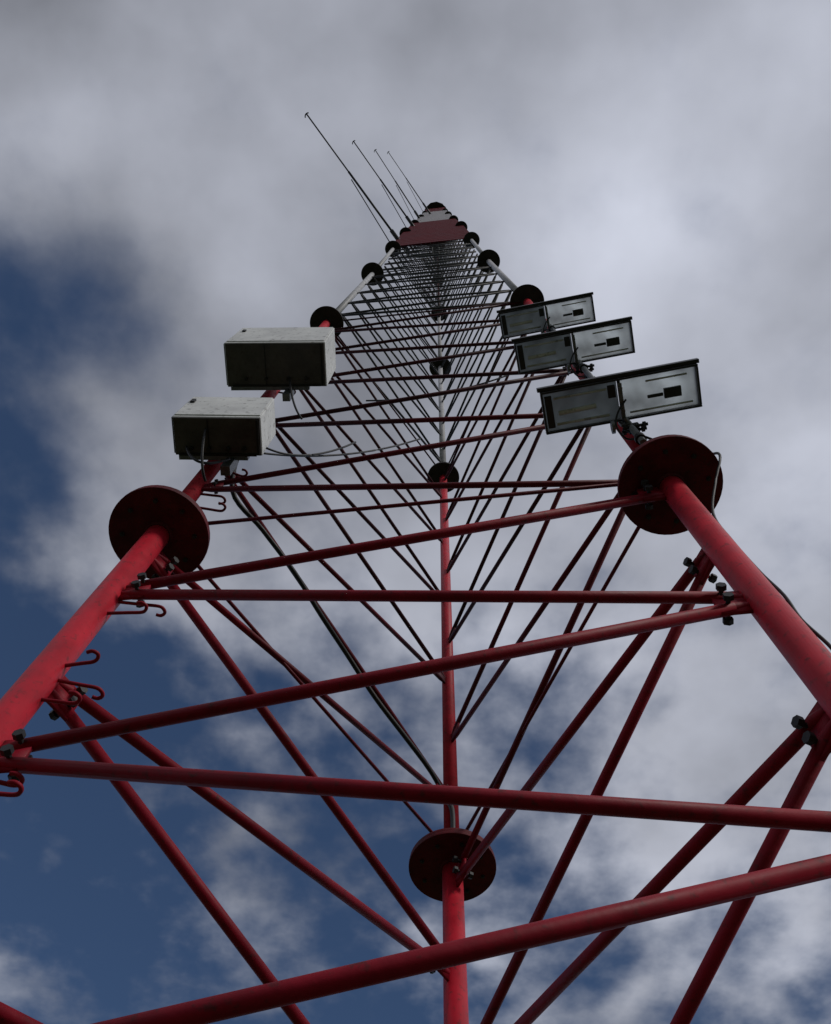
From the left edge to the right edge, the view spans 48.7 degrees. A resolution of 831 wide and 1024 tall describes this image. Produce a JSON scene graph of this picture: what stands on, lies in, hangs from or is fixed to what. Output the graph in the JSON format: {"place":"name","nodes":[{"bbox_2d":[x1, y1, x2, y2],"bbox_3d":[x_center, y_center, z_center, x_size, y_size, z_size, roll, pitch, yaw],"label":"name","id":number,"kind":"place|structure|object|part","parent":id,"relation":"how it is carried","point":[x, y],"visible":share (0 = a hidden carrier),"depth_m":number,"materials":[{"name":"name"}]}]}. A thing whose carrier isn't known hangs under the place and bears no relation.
{"place":"outdoors","nodes":[
{"label":"outdoors","id":0,"kind":"place"},
{"bbox_2d":[0,0,830,1023],"label":"sky","id":1,"kind":"structure","parent":0,"point":[168,191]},
{"label":"ground","id":2,"kind":"structure","parent":0,"visible":0},
{"bbox_2d":[0,202,830,1023],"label":"lattice tower","id":3,"kind":"structure","parent":2,"relation":"on","point":[160,534],"depth_m":3.43,"materials":[{"name":"metal"}]},
{"bbox_2d":[171,397,275,475],"bbox_3d":[-1.021,-0.418,4.903,0.463,0.499,0.307,1,-70,1],"label":"equipment cabinet","id":4,"kind":"object","parent":3,"relation":"attached to","point":[240,428],"visible":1,"depth_m":4.74,"materials":[{"name":"black metal"}]},
{"bbox_2d":[201,428,206,481],"bbox_3d":[-1.060,-0.289,4.623,0.014,0.241,0.213,-10,-70,5],"label":"power cable","id":5,"kind":"object","parent":4,"relation":"attached to","point":[202,454],"visible":1,"depth_m":4.57,"materials":[{"name":"black rubber"}]},
{"bbox_2d":[185,446,229,463],"bbox_3d":[-1.075,-0.277,4.666,0.239,0.170,0.014,16,-70,-4],"label":"power cable","id":6,"kind":"object","parent":4,"relation":"attached to","point":[199,461],"visible":0.95,"depth_m":4.64,"materials":[{"name":"black rubber"}]},
{"bbox_3d":[-1.015,-0.566,4.899,0.441,0.391,0.006,1,-70,1],"label":"door","id":7,"kind":"part","parent":4,"relation":"part of","materials":[{"name":"grey paint"}]},
{"bbox_2d":[266,441,355,455],"bbox_3d":[-0.576,-0.383,5.255,0.455,0.907,0.012,29,-72,-9],"label":"power cable","id":8,"kind":"object","parent":4,"relation":"attached to","point":[289,454],"visible":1,"depth_m":5.06,"materials":[{"name":"black rubber"}]},
{"bbox_2d":[264,438,420,456],"bbox_3d":[-0.449,-0.419,5.586,1.022,1.657,0.012,23,-71,-7],"label":"power cable","id":9,"kind":"object","parent":4,"relation":"attached to","point":[276,454],"visible":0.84,"depth_m":5.43,"materials":[{"name":"black rubber"}]},
{"bbox_2d":[224,327,335,400],"bbox_3d":[-0.935,-1.049,6.422,0.683,0.670,0.402,0,-70,1],"label":"equipment cabinet","id":10,"kind":"object","parent":3,"relation":"attached to","point":[303,358],"visible":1,"depth_m":6.17,"materials":[{"name":"black metal"}]},
{"bbox_3d":[-0.933,-1.241,6.401,0.655,0.558,0.006,0,-70,1],"label":"door","id":11,"kind":"part","parent":10,"relation":"part of","materials":[{"name":"grey paint"}]},
{"bbox_2d":[289,377,302,419],"bbox_3d":[-0.781,-0.743,5.969,0.014,0.488,0.222,-40,-75,14],"label":"power cable","id":12,"kind":"object","parent":10,"relation":"attached to","point":[295,407],"visible":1,"depth_m":5.89,"materials":[{"name":"black rubber"}]},
{"bbox_2d":[229,460,454,827],"bbox_3d":[-0.441,0.533,5.406,0.159,2.050,2.192,-32,-74,12],"label":"power cable","id":13,"kind":"object","parent":3,"relation":"attached to","point":[379,703],"visible":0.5,"depth_m":5.07,"materials":[{"name":"black rubber"}]},
{"bbox_2d":[305,112,409,254],"bbox_3d":[-1.516,-8.191,23.064,0.272,1.175,4.248,-36,-74,13],"label":"whip antenna","id":14,"kind":"object","parent":3,"relation":"attached to","point":[394,234],"visible":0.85,"depth_m":23.04,"materials":[{"name":"black metal"}]},
{"bbox_2d":[352,140,414,226],"bbox_3d":[-1.002,-10.425,29.682,0.270,1.191,3.618,-35,-74,13],"label":"whip antenna","id":15,"kind":"object","parent":3,"relation":"attached to","point":[407,217],"visible":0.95,"depth_m":29.65,"materials":[{"name":"black metal"}]},
{"bbox_2d":[374,149,419,218],"bbox_3d":[-0.680,-12.753,36.279,0.266,1.190,3.510,-33,-74,12],"label":"whip antenna","id":16,"kind":"object","parent":3,"relation":"attached to","point":[416,214],"visible":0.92,"depth_m":36.25,"materials":[{"name":"black metal"}]},
{"bbox_2d":[387,151,430,213],"bbox_3d":[-0.291,-14.230,39.988,0.260,1.189,3.340,-34,-74,13],"label":"whip antenna","id":17,"kind":"object","parent":3,"relation":"attached to","point":[424,205],"visible":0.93,"depth_m":39.94,"materials":[{"name":"black metal"}]},
{"bbox_2d":[366,375,508,401],"bbox_3d":[0.206,-0.883,6.514,1.135,0.370,0.012,-8,-70,4],"label":"power cable","id":18,"kind":"object","parent":3,"relation":"attached to","point":[469,386],"visible":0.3,"depth_m":6.47,"materials":[{"name":"black rubber"}]},
{"bbox_2d":[496,292,595,338],"bbox_3d":[1.067,-1.529,7.371,0.783,0.165,0.316,-10,-74,5],"label":"floodlight","id":19,"kind":"object","parent":3,"relation":"attached to","point":[563,312],"visible":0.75,"depth_m":7.41,"materials":[{"name":"grey paint"}]},
{"bbox_2d":[511,316,634,377],"bbox_3d":[1.035,-1.024,5.917,0.783,0.165,0.316,-10,-74,5],"label":"floodlight","id":20,"kind":"object","parent":3,"relation":"attached to","point":[589,342],"visible":0.96,"depth_m":5.96,"materials":[{"name":"grey paint"}]},
{"bbox_2d":[536,358,701,439],"bbox_3d":[1.002,-0.504,4.425,0.783,0.165,0.316,-10,-74,5],"label":"floodlight","id":21,"kind":"object","parent":3,"relation":"attached to","point":[641,393],"visible":0.98,"depth_m":4.46,"materials":[{"name":"grey paint"}]},
{"bbox_2d":[622,428,830,649],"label":"power cable","id":22,"kind":"object","parent":3,"relation":"attached to","point":[814,631],"visible":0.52,"depth_m":2.96,"materials":[{"name":"black rubber"}]}
]}

